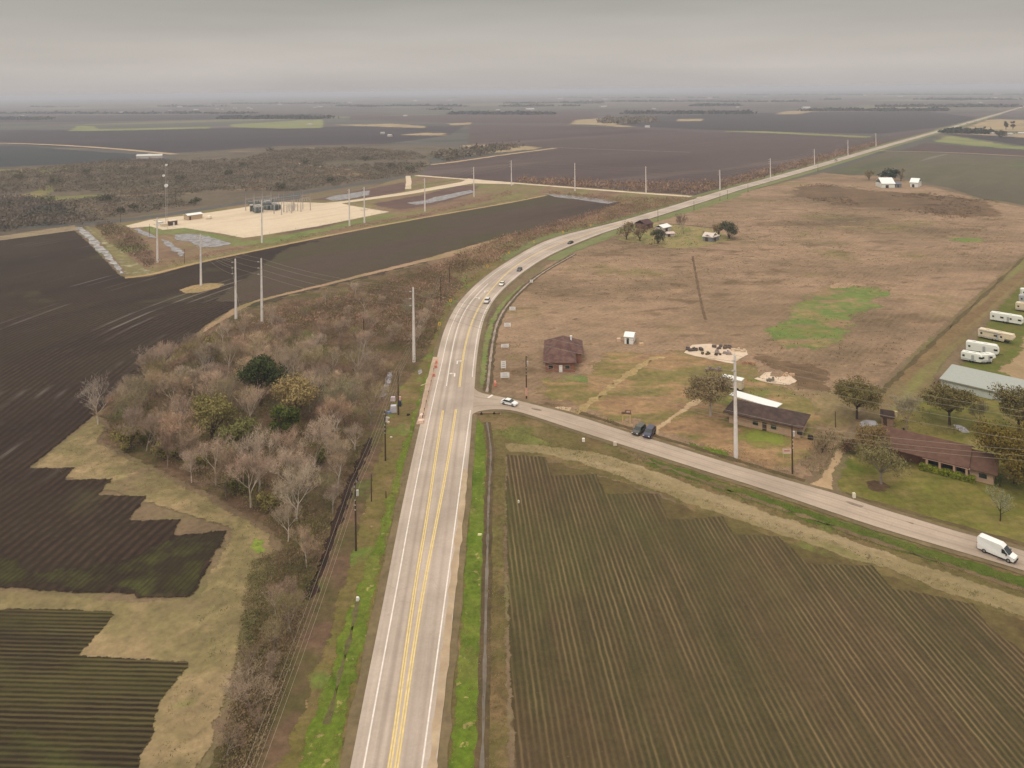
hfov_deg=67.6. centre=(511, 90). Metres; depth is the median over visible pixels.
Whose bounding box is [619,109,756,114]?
treeline
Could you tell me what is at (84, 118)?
field
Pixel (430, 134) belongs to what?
dry field
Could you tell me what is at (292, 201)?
steel gantry
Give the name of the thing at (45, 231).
bare verge
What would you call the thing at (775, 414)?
ranch house
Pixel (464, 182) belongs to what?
gravel road
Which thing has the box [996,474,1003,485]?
yard bush
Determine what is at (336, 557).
power cable
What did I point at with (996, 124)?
dry field
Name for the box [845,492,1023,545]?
ditch
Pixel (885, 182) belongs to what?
white barn
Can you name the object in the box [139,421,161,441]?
olive bush
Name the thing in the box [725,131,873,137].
grass field
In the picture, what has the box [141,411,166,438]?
leafless tree
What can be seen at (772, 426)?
window
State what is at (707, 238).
farm house
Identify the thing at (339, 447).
leafless tree
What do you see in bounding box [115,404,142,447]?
leafless tree
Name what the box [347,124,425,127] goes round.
dry field
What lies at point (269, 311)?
leafless tree
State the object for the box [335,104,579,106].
treeline
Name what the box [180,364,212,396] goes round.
leafless tree
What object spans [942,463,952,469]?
window
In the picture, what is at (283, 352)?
leafless tree
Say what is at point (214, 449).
leafless tree
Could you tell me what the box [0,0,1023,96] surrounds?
sky
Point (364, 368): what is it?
leafless tree
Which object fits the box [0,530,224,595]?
weedy strip
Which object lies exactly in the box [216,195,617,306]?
plowed field
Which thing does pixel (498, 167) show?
power cable
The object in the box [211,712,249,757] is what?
leafless tree
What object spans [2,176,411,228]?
service road
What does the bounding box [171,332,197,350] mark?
leafless tree
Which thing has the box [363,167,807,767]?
road marking
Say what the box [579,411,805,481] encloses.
ditch
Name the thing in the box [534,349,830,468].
rough yard
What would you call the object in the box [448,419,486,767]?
green verge
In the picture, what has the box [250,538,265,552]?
grass patch
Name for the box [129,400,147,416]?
leafless tree
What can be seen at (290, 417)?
green bush
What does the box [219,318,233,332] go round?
leafless tree
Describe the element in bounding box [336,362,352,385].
leafless tree
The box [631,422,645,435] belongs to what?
parked jeep
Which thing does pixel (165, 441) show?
leafless tree
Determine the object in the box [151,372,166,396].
leafless tree
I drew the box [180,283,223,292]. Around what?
grass island
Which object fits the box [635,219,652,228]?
old house
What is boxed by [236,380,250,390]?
leafless tree
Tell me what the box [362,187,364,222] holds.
transmission pole
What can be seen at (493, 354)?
ditch bank
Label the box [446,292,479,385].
road marking
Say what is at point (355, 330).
leafless tree
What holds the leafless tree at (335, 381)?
on the thicket floor
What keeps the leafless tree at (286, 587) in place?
on the thicket floor
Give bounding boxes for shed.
[624,331,635,343]
[655,223,670,231]
[664,231,674,236]
[880,409,894,426]
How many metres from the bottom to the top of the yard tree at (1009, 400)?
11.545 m
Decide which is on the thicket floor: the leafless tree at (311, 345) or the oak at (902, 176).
the leafless tree at (311, 345)
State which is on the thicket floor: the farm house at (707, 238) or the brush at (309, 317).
the brush at (309, 317)
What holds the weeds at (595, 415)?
on the rough yard at (700, 428)
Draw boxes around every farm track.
[2,143,175,154]
[431,148,556,164]
[551,147,673,151]
[902,151,1014,155]
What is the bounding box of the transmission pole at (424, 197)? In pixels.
[424,178,425,211]
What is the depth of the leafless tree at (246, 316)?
273.90 m
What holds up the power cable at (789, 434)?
attached to the wooden pole at (526, 380)
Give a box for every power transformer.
[252,204,262,212]
[262,200,271,209]
[270,202,280,209]
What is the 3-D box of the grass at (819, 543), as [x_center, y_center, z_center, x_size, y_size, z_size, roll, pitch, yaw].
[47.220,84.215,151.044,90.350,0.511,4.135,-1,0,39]
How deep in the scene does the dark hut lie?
496.01 m
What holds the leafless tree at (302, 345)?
on the thicket floor
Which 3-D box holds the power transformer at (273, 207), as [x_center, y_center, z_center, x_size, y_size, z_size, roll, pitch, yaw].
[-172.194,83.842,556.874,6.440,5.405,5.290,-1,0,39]
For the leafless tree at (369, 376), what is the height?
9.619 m
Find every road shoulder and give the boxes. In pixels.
[339,109,1015,767]
[477,389,1023,574]
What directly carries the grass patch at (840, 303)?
on the pasture
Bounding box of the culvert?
[474,412,500,415]
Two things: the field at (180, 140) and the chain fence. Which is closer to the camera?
the chain fence
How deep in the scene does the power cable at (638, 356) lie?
185.58 m
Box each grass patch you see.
[0,168,101,199]
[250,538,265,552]
[503,427,551,445]
[562,375,587,381]
[690,443,727,454]
[738,427,790,448]
[744,429,786,443]
[764,283,891,349]
[947,235,983,244]
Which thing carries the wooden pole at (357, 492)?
on the verge at (398, 431)
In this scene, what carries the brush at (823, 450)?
on the pasture
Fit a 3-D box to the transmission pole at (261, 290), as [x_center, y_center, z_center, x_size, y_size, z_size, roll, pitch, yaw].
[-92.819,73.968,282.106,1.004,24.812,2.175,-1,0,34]
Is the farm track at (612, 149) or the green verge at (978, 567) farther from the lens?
the farm track at (612, 149)
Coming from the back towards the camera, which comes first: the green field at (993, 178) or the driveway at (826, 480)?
the green field at (993, 178)
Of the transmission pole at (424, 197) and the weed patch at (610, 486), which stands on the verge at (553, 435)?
the weed patch at (610, 486)
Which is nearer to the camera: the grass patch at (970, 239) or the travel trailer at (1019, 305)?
the travel trailer at (1019, 305)
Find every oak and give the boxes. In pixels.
[232,353,287,406]
[863,170,873,177]
[877,167,899,178]
[897,168,904,178]
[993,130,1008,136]
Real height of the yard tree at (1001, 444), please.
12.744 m
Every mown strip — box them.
[0,418,275,767]
[505,443,1023,615]
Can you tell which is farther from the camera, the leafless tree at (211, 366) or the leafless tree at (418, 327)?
the leafless tree at (418, 327)
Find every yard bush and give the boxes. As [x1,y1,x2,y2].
[813,431,833,452]
[839,439,859,453]
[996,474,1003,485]
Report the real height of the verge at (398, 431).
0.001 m
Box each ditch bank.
[474,422,494,767]
[482,254,575,392]
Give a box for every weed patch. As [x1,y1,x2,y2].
[547,463,591,475]
[597,477,661,498]
[660,498,708,519]
[724,520,767,536]
[755,355,830,392]
[784,185,1001,217]
[784,542,855,565]
[881,575,926,593]
[971,603,1023,651]
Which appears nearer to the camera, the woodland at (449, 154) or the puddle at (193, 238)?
the puddle at (193, 238)
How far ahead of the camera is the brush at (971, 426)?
190.24 m
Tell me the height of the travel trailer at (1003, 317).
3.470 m
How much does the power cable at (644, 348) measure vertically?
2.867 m
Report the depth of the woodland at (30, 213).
535.42 m
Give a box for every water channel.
[479,422,491,767]
[485,254,574,391]
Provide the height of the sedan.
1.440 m
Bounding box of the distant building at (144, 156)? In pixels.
[136,154,163,158]
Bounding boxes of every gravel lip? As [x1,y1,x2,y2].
[416,357,438,423]
[427,469,467,767]
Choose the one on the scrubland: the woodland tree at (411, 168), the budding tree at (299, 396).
the woodland tree at (411, 168)
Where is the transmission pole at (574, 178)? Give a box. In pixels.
[574,163,575,190]
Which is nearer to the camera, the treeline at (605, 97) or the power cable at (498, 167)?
the power cable at (498, 167)
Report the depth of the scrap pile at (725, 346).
249.94 m
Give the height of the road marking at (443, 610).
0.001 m
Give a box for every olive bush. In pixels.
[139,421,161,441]
[151,436,182,457]
[183,453,209,470]
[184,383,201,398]
[220,469,251,492]
[257,491,279,512]
[309,446,328,463]
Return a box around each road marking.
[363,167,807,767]
[387,410,442,767]
[390,410,443,767]
[394,409,455,767]
[397,409,456,767]
[421,410,470,767]
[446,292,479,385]
[459,221,627,384]
[460,223,621,386]
[472,167,817,376]
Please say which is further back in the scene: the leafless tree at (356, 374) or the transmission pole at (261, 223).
the transmission pole at (261, 223)
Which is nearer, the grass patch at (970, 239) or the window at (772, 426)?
the window at (772, 426)
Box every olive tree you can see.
[188,390,237,437]
[213,413,262,451]
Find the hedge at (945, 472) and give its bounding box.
[919,462,975,483]
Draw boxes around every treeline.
[0,110,257,113]
[0,115,54,119]
[1,100,283,100]
[29,104,228,106]
[211,102,345,103]
[216,114,338,118]
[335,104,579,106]
[374,96,740,97]
[426,107,452,109]
[448,110,557,114]
[503,101,604,103]
[577,99,809,101]
[596,115,660,123]
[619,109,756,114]
[689,103,742,105]
[739,93,1023,94]
[797,106,950,110]
[820,97,1021,99]
[874,103,1022,106]
[937,126,994,133]
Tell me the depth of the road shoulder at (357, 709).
131.87 m
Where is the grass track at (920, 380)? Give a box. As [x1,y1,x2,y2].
[853,254,1023,433]
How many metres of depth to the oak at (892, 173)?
683.04 m
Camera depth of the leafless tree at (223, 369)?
219.25 m
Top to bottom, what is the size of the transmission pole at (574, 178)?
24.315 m
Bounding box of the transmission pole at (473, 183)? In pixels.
[473,167,474,196]
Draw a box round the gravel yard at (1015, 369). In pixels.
[997,336,1023,379]
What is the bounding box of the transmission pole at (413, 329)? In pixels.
[409,287,415,361]
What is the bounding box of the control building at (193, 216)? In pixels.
[184,212,202,219]
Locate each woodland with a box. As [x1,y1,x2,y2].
[0,146,430,229]
[0,190,100,231]
[428,140,524,160]
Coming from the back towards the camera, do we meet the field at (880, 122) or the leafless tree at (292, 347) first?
the field at (880, 122)
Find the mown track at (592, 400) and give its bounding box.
[572,356,665,413]
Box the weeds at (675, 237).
[621,227,734,245]
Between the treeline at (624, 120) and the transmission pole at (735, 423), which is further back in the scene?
the treeline at (624, 120)
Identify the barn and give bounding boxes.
[875,177,895,187]
[895,182,901,186]
[910,178,921,186]
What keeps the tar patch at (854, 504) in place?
on the side road at (899, 524)
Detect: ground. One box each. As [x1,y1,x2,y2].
[0,85,1023,767]
[83,176,693,282]
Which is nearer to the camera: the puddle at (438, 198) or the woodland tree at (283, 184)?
the puddle at (438, 198)
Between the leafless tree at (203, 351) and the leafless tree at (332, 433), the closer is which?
the leafless tree at (332, 433)
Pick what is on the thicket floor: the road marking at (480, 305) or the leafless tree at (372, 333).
the leafless tree at (372, 333)
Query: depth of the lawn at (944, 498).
161.81 m
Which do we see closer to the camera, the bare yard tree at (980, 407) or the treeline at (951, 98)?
the bare yard tree at (980, 407)
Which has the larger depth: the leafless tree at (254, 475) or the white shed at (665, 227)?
the white shed at (665, 227)
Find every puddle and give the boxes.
[76,226,123,273]
[134,228,155,237]
[161,239,183,256]
[174,234,230,246]
[325,190,369,200]
[379,372,391,396]
[409,190,472,204]
[547,194,614,203]
[860,420,877,427]
[953,424,969,432]
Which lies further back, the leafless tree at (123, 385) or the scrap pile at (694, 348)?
the scrap pile at (694, 348)
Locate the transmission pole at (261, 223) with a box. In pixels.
[260,199,262,242]
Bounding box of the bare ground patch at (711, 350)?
[684,344,747,363]
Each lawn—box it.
[836,392,1023,545]
[960,283,1023,376]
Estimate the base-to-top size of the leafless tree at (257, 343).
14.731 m
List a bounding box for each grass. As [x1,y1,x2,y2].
[299,416,415,767]
[449,528,484,767]
[482,450,508,766]
[496,424,642,473]
[558,454,1021,613]
[682,441,800,477]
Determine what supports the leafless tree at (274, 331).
on the thicket floor
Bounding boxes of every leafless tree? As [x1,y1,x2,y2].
[92,393,119,425]
[100,385,130,418]
[111,386,149,425]
[115,374,143,395]
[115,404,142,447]
[118,373,139,392]
[123,372,156,416]
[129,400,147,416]
[131,347,166,386]
[133,411,163,450]
[134,350,164,367]
[134,365,168,401]
[138,388,154,409]
[141,354,171,393]
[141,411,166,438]
[148,402,177,427]
[149,429,177,457]
[151,342,176,373]
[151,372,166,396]
[153,340,179,369]
[153,354,189,387]
[154,370,189,408]
[154,408,205,458]
[155,432,184,467]
[161,365,196,404]
[161,389,201,434]
[161,404,190,432]
[162,396,191,425]
[165,353,192,374]
[165,427,202,456]
[167,375,195,412]
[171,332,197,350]
[171,337,200,364]
[174,365,189,395]
[179,450,199,482]
[180,330,215,350]
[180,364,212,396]
[181,443,205,457]
[184,361,201,379]
[185,349,200,368]
[188,343,219,370]
[189,372,210,396]
[191,338,228,371]
[191,443,242,499]
[192,369,228,411]
[193,345,215,371]
[193,429,239,484]
[202,373,243,420]
[206,359,220,385]
[211,350,225,370]
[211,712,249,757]
[212,362,231,389]
[215,321,231,341]
[217,335,243,378]
[217,656,278,716]
[218,343,241,376]
[218,376,241,398]
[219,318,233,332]
[223,446,276,507]
[225,340,250,366]
[226,354,252,378]
[226,411,242,423]
[229,384,256,421]
[230,423,280,491]
[231,335,250,354]
[231,638,262,677]
[233,318,248,339]
[233,464,263,493]
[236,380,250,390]
[236,382,268,419]
[237,330,273,357]
[240,309,254,323]
[245,340,265,357]
[247,321,261,331]
[248,701,265,725]
[252,344,279,358]
[254,648,280,680]
[258,611,290,650]
[262,304,276,326]
[262,581,287,613]
[263,445,316,502]
[263,590,308,634]
[266,337,287,366]
[267,315,285,325]
[269,325,283,340]
[269,462,323,522]
[269,497,303,541]
[270,424,303,469]
[272,324,290,347]
[272,339,297,381]
[273,343,305,377]
[274,352,298,382]
[276,575,306,610]
[279,344,302,377]
[282,462,307,491]
[283,409,341,471]
[286,520,320,567]
[289,472,317,503]
[292,336,312,368]
[295,372,325,411]
[299,333,315,351]
[299,367,315,386]
[300,344,334,370]
[300,399,324,420]
[301,358,323,375]
[302,340,322,367]
[303,346,328,374]
[304,360,333,403]
[306,468,339,507]
[307,333,327,348]
[311,297,323,307]
[312,392,327,414]
[312,425,337,456]
[313,314,332,335]
[313,325,326,342]
[314,366,331,390]
[315,392,355,439]
[316,457,336,485]
[317,401,342,426]
[318,356,336,376]
[319,373,369,429]
[320,288,330,304]
[320,369,349,394]
[320,372,342,393]
[321,430,343,467]
[321,478,346,513]
[323,347,340,374]
[323,430,359,474]
[325,449,350,488]
[327,390,359,426]
[328,347,344,364]
[332,316,353,342]
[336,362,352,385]
[342,337,376,371]
[343,349,361,374]
[343,422,364,448]
[344,371,366,399]
[344,372,374,401]
[344,401,368,431]
[347,281,360,292]
[348,326,362,343]
[351,361,379,388]
[354,330,370,350]
[355,290,372,312]
[356,380,396,426]
[359,308,379,329]
[359,328,376,346]
[360,320,374,331]
[362,348,386,374]
[362,381,375,404]
[364,309,377,323]
[376,274,389,285]
[376,293,385,306]
[379,358,393,379]
[383,331,397,343]
[385,320,402,343]
[401,302,414,316]
[411,326,425,342]
[415,310,429,328]
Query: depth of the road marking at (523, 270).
309.29 m
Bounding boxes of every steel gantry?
[245,192,277,210]
[274,196,310,214]
[286,202,297,211]
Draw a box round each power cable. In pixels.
[155,221,1020,416]
[159,232,1019,439]
[163,230,1023,428]
[164,222,1020,410]
[244,277,437,767]
[250,282,437,767]
[256,283,438,766]
[262,140,866,209]
[262,282,440,766]
[277,135,871,200]
[277,153,808,204]
[526,360,1022,455]
[527,356,1020,449]
[527,364,1023,460]
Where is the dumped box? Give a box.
[390,404,396,412]
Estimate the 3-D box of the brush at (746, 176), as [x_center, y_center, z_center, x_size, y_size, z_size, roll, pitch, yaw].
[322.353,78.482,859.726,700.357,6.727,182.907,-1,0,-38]
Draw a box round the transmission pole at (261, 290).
[257,259,262,323]
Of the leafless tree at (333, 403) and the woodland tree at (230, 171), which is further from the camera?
the woodland tree at (230, 171)
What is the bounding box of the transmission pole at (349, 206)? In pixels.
[347,189,349,225]
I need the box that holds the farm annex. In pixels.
[705,233,719,241]
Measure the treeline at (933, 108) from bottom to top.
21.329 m
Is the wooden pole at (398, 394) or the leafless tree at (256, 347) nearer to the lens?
the wooden pole at (398, 394)
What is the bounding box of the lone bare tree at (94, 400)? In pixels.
[75,372,118,424]
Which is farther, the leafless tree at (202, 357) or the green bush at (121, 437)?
the leafless tree at (202, 357)
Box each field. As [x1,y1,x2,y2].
[0,114,319,121]
[0,126,463,152]
[0,146,169,166]
[0,203,507,597]
[0,608,188,767]
[69,126,209,130]
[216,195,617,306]
[230,120,324,128]
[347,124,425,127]
[350,111,599,122]
[401,133,446,135]
[421,125,932,194]
[446,122,472,124]
[460,144,541,153]
[505,455,1023,767]
[569,118,634,126]
[597,111,976,133]
[677,119,702,120]
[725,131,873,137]
[776,111,814,113]
[827,152,1023,204]
[905,143,1023,156]
[934,136,1023,149]
[945,134,1023,144]
[954,133,1023,137]
[967,119,1023,130]
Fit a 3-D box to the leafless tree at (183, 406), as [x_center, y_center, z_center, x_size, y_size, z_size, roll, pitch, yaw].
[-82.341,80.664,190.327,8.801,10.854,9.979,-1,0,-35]
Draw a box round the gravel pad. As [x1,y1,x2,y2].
[126,202,387,237]
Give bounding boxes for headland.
[125,195,547,277]
[203,235,512,331]
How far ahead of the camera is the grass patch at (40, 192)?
665.84 m
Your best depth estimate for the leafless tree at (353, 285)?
317.24 m
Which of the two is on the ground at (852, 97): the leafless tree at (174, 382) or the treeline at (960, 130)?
the treeline at (960, 130)
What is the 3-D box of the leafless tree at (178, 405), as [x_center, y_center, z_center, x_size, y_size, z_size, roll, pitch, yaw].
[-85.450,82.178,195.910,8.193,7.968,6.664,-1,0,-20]
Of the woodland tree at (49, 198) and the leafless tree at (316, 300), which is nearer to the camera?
the leafless tree at (316, 300)
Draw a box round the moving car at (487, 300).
[484,297,489,303]
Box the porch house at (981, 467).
[880,425,999,484]
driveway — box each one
[554,406,571,411]
[656,399,701,433]
[810,447,845,489]
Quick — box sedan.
[501,398,517,406]
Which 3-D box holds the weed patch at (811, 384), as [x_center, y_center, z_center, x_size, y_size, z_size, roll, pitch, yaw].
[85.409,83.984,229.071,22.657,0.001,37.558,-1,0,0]
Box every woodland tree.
[11,172,25,179]
[38,194,57,202]
[49,176,63,185]
[78,168,92,173]
[97,192,112,200]
[116,206,125,211]
[128,204,138,208]
[173,174,186,179]
[189,197,201,203]
[222,169,232,174]
[276,182,285,188]
[325,176,334,181]
[384,163,396,167]
[405,165,415,170]
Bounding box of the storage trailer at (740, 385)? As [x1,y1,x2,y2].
[723,374,743,390]
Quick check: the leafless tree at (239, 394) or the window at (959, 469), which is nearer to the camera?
the window at (959, 469)
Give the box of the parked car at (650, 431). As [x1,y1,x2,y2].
[642,424,655,438]
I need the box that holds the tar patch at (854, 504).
[846,501,862,506]
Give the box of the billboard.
[621,410,631,422]
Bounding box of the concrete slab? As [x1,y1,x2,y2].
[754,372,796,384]
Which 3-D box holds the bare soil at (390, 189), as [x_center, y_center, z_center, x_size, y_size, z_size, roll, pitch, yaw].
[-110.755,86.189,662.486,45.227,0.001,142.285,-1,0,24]
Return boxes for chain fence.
[141,204,390,237]
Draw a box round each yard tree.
[674,214,688,233]
[683,372,733,415]
[832,375,885,419]
[852,437,911,483]
[853,422,892,456]
[887,393,923,429]
[918,381,979,425]
[967,399,990,428]
[969,416,1023,490]
[986,483,1016,520]
[987,381,1023,433]
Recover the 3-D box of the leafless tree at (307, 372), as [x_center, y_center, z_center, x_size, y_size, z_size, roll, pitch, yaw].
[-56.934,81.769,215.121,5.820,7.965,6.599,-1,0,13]
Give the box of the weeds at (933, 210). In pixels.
[801,183,994,217]
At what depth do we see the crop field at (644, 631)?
114.74 m
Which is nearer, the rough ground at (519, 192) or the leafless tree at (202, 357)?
the leafless tree at (202, 357)
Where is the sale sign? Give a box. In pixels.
[783,449,790,459]
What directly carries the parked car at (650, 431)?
on the road shoulder at (932, 545)
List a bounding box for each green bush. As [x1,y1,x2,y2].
[108,424,142,449]
[200,335,219,366]
[268,403,301,444]
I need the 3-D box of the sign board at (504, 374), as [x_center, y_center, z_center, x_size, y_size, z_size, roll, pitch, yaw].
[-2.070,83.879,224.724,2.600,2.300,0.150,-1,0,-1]
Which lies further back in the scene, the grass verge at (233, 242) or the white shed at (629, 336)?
the grass verge at (233, 242)
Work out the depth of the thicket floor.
175.40 m
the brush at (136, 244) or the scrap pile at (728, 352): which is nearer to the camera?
the scrap pile at (728, 352)
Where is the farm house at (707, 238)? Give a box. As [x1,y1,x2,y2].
[702,232,716,241]
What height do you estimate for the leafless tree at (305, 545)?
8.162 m
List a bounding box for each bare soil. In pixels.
[313,182,404,200]
[374,185,476,209]
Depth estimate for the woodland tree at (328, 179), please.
722.82 m
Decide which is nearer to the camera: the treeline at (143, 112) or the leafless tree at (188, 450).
the leafless tree at (188, 450)
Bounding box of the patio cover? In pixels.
[729,391,781,407]
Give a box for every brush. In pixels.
[95,219,158,267]
[158,189,512,268]
[237,240,527,350]
[433,194,697,269]
[512,140,881,193]
[543,190,691,201]
[798,428,847,474]
[843,442,918,469]
[893,395,972,434]
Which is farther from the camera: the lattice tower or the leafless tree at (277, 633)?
the lattice tower
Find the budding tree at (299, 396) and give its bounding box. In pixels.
[269,372,320,413]
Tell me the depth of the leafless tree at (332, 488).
154.12 m
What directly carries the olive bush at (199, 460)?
on the thicket floor
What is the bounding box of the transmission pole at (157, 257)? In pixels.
[153,218,158,262]
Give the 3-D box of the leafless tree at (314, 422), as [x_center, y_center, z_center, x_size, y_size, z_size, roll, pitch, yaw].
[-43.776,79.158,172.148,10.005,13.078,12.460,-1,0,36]
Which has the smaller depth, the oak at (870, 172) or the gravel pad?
the gravel pad
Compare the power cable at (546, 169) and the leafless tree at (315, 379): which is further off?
the power cable at (546, 169)
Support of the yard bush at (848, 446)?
on the lawn at (944, 498)
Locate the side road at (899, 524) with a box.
[472,388,1023,569]
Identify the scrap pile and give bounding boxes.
[686,346,703,350]
[705,366,721,371]
[712,344,732,349]
[715,349,731,354]
[731,347,745,351]
[782,372,794,376]
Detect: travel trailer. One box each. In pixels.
[961,350,985,362]
[966,340,1001,354]
[978,327,1015,342]
[980,352,995,363]
[990,311,1023,323]
[1015,301,1023,310]
[1019,294,1023,301]
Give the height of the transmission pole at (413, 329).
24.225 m
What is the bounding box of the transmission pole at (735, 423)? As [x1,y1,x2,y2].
[732,355,737,457]
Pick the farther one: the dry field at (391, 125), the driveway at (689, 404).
the dry field at (391, 125)
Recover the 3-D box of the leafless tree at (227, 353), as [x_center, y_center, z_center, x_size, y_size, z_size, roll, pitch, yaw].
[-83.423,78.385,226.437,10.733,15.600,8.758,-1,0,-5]
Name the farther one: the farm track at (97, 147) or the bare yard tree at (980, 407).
the farm track at (97, 147)
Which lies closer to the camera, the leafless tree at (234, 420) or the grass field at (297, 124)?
the leafless tree at (234, 420)
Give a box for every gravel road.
[328,178,512,203]
[415,175,698,197]
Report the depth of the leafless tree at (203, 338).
240.55 m
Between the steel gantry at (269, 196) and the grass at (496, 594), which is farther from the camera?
the steel gantry at (269, 196)
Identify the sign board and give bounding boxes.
[500,372,508,377]
[501,360,505,367]
[504,322,510,327]
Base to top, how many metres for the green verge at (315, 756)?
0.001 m
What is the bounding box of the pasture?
[491,173,1023,480]
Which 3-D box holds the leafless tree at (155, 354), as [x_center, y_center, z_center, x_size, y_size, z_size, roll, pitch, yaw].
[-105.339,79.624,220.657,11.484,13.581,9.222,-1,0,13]
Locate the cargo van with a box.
[977,533,1017,562]
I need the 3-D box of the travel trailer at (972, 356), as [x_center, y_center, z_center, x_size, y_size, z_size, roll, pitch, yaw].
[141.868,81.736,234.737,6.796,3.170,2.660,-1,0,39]
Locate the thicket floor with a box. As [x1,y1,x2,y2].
[100,263,464,767]
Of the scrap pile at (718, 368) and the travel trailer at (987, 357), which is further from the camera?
the travel trailer at (987, 357)
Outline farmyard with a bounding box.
[617,223,732,247]
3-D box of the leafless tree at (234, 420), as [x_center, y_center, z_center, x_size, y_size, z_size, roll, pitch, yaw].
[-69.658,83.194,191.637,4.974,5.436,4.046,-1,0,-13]
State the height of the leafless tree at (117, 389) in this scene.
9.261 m
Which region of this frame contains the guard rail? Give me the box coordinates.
[422,362,435,417]
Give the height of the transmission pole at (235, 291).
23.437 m
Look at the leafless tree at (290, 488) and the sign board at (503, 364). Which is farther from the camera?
the sign board at (503, 364)
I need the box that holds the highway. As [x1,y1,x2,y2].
[350,106,1023,767]
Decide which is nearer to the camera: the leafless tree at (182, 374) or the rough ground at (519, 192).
the leafless tree at (182, 374)
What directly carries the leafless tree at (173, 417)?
on the thicket floor
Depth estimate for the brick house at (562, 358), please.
234.58 m
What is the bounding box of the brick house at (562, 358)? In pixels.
[543,335,583,371]
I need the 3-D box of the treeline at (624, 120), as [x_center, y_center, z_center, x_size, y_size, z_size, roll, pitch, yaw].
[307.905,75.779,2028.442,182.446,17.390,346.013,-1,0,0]
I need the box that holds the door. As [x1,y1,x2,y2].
[762,422,766,430]
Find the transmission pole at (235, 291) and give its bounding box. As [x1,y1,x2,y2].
[231,259,236,318]
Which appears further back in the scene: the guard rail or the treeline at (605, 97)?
the treeline at (605, 97)
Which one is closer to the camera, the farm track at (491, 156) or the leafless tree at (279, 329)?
the leafless tree at (279, 329)
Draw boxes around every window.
[770,424,776,429]
[928,460,937,465]
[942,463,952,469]
[956,467,968,473]
[978,472,986,478]
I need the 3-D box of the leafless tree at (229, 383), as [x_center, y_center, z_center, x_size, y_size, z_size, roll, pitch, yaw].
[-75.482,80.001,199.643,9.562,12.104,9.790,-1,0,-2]
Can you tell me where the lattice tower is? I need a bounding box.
[162,164,167,217]
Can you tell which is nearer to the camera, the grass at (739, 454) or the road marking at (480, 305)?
the grass at (739, 454)
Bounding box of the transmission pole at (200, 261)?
[196,233,201,285]
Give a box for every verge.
[0,225,75,239]
[84,226,164,275]
[146,214,393,245]
[277,240,544,767]
[298,326,441,767]
[447,412,1023,767]
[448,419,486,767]
[480,194,741,384]
[495,114,993,259]
[546,115,998,260]
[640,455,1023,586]
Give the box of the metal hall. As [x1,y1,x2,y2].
[939,364,1023,401]
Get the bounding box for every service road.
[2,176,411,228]
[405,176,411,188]
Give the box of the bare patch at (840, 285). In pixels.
[829,283,853,287]
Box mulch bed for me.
[866,480,890,491]
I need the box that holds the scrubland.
[0,144,460,235]
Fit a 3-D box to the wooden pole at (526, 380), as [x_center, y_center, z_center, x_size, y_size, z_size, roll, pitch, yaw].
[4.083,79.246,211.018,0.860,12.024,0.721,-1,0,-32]
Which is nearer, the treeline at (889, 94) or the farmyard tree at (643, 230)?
the farmyard tree at (643, 230)
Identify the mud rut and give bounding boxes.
[322,601,358,723]
[620,449,1023,590]
[877,257,1023,393]
[899,272,1023,381]
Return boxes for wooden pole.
[354,480,358,550]
[384,410,387,460]
[398,374,398,414]
[525,358,527,398]
[791,425,794,473]
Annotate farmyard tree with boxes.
[616,219,634,239]
[632,224,647,240]
[650,228,667,242]
[712,223,723,234]
[720,221,738,238]
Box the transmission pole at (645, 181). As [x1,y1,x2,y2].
[645,166,646,193]
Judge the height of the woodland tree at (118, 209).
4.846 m
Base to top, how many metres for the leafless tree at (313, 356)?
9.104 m
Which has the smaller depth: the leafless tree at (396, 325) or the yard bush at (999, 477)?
the yard bush at (999, 477)
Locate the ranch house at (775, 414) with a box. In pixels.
[723,399,812,439]
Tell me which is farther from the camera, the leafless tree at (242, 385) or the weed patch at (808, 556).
the leafless tree at (242, 385)
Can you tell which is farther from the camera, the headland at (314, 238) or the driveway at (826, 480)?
the headland at (314, 238)
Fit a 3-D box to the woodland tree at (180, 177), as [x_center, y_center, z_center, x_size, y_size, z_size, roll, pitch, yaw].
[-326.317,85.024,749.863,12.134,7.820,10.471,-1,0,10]
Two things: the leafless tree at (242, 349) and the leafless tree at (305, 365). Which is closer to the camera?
the leafless tree at (305, 365)
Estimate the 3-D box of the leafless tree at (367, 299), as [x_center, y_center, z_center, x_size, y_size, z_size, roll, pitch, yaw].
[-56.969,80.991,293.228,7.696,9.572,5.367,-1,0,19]
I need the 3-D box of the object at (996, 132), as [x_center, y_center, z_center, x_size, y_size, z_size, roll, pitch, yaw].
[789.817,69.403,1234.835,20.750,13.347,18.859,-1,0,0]
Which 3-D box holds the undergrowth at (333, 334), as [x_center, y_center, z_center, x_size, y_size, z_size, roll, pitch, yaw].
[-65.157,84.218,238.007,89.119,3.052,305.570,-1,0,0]
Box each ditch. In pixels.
[303,438,371,601]
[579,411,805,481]
[692,256,706,319]
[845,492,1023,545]
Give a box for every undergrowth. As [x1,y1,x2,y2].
[103,422,320,553]
[111,256,468,767]
[214,443,363,767]
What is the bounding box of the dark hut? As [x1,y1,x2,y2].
[167,219,177,225]
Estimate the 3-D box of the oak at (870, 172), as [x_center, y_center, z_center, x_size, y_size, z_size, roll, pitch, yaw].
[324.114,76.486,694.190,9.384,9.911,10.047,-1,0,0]
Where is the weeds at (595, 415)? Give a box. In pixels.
[550,402,634,429]
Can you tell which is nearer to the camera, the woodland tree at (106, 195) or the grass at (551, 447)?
the grass at (551, 447)

